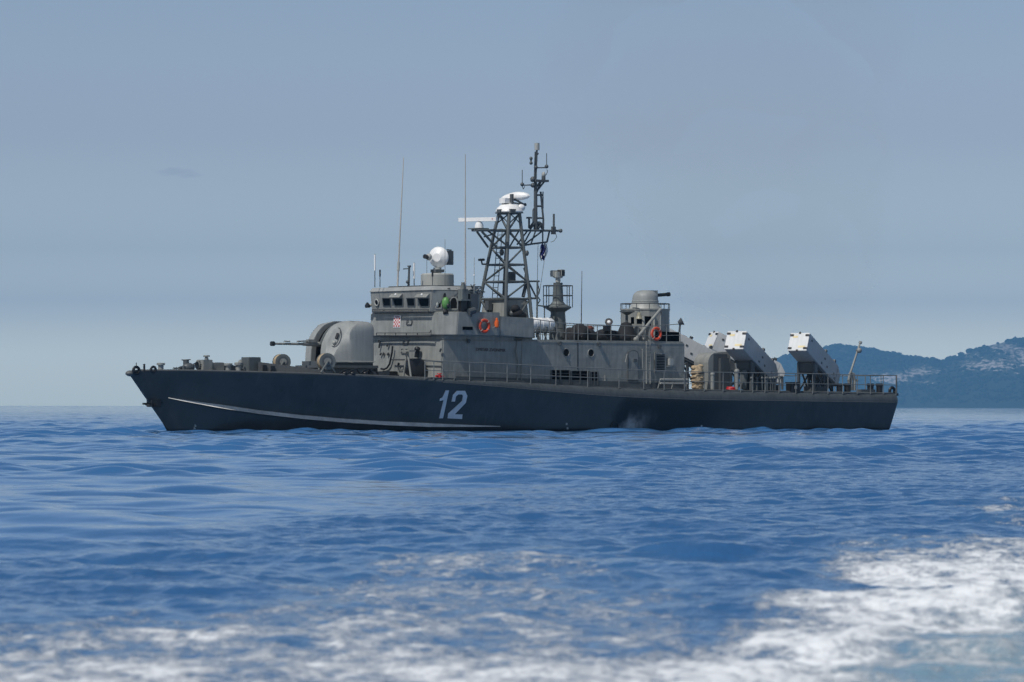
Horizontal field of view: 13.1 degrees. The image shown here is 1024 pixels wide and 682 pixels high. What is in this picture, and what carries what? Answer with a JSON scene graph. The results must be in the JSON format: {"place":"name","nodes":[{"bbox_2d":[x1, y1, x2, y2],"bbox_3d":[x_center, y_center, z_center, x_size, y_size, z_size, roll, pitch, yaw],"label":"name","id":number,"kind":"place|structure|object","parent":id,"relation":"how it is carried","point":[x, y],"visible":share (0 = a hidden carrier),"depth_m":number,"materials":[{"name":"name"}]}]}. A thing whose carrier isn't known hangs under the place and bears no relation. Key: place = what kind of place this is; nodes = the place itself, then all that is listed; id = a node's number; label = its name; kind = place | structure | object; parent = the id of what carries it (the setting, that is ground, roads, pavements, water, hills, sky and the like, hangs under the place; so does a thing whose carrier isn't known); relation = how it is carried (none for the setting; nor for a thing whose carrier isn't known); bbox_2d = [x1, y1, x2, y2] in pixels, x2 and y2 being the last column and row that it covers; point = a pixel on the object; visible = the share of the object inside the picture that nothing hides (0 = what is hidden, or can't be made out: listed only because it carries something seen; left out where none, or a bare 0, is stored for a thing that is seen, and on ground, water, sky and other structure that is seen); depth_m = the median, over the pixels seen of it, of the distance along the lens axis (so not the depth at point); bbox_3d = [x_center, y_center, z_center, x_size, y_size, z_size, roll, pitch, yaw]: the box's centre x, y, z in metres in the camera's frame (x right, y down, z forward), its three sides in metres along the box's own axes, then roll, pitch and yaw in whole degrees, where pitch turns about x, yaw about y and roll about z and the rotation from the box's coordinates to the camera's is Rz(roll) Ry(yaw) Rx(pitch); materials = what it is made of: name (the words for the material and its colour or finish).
{"place":"outdoors","nodes":[
{"label":"outdoors","id":0,"kind":"place"},
{"bbox_2d":[0,406,1023,681],"bbox_3d":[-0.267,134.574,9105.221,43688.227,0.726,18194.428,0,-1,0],"label":"sea","id":1,"kind":"structure","parent":0,"point":[140,544],"depth_m":36.38,"materials":[{"name":"liquid"}]},
{"bbox_2d":[125,143,897,431],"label":"missile boat","id":2,"kind":"object","parent":1,"relation":"on","point":[394,357],"visible":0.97,"depth_m":215.18,"materials":[{"name":"paint"}]},
{"bbox_2d":[478,319,489,332],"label":"life ring","id":3,"kind":"object","parent":2,"relation":"attached to","point":[481,321],"visible":1,"depth_m":213.31,"materials":[{"name":"orange plastic"}]},
{"bbox_2d":[492,318,498,327],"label":"light float","id":4,"kind":"object","parent":2,"relation":"hanging from","point":[496,323],"visible":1,"depth_m":213.74,"materials":[{"name":"orange plastic"}]},
{"bbox_2d":[539,243,547,260],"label":"signal flag","id":5,"kind":"object","parent":2,"relation":"hanging from","point":[543,250],"visible":1,"depth_m":219.80,"materials":[{"name":"blue fabric"}]},
{"bbox_2d":[533,317,554,330],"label":"life raft","id":6,"kind":"object","parent":2,"relation":"on","point":[544,324],"visible":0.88,"depth_m":217.37,"materials":[{"name":"white paint"}]},
{"bbox_2d":[562,323,630,340],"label":"tarpaulin pile","id":7,"kind":"object","parent":2,"relation":"on","point":[617,336],"visible":0.88,"depth_m":219.91,"materials":[{"name":"fabric"}]},
{"bbox_2d":[635,308,642,318],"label":"ship bell","id":8,"kind":"object","parent":2,"relation":"hanging from","point":[639,316],"visible":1,"depth_m":221.50,"materials":[{"name":"grey metal"}]},
{"bbox_2d":[650,327,661,340],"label":"life ring","id":9,"kind":"object","parent":2,"relation":"attached to","point":[652,334],"visible":1,"depth_m":220.80,"materials":[{"name":"orange plastic"}]},
{"bbox_2d":[670,329,715,361],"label":"missile canister","id":10,"kind":"object","parent":2,"relation":"on","point":[693,349],"visible":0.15,"depth_m":228.41,"materials":[{"name":"grey paint"}]},
{"bbox_2d":[690,364,703,388],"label":"canvas bundle","id":11,"kind":"object","parent":2,"relation":"on","point":[698,375],"visible":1,"depth_m":222.15,"materials":[{"name":"beige fabric"}]},
{"bbox_2d":[705,331,784,383],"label":"missile canister","id":12,"kind":"object","parent":2,"relation":"on","point":[716,341],"visible":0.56,"depth_m":230.45,"materials":[{"name":"grey paint"}]},
{"bbox_2d":[724,330,777,382],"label":"missile canister","id":13,"kind":"object","parent":2,"relation":"on","point":[741,346],"visible":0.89,"depth_m":224.02,"materials":[{"name":"grey paint"}]},
{"bbox_2d":[785,382,799,391],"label":"black crate","id":14,"kind":"object","parent":2,"relation":"on","point":[790,387],"visible":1,"depth_m":225.14,"materials":[{"name":"paint"}]},
{"bbox_2d":[787,332,839,385],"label":"missile canister","id":15,"kind":"object","parent":2,"relation":"on","point":[804,348],"visible":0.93,"depth_m":226.67,"materials":[{"name":"grey paint"}]},
{"bbox_2d":[0,0,1023,405],"label":"sky","id":16,"kind":"structure","parent":0,"point":[221,180],"materials":[{"name":"blue"}]},
{"bbox_2d":[739,340,1023,407],"bbox_3d":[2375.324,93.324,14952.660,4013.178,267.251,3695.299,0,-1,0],"label":"hills","id":17,"kind":"structure","parent":0,"point":[986,362],"depth_m":14080.34,"materials":[{"name":"green plant"}]},
{"bbox_2d":[732,336,1023,403],"bbox_3d":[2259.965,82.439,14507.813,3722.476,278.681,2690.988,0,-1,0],"label":"forest","id":18,"kind":"object","parent":17,"relation":"on","point":[910,360],"visible":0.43,"depth_m":14299.95,"materials":[{"name":"green plant"}]}
]}

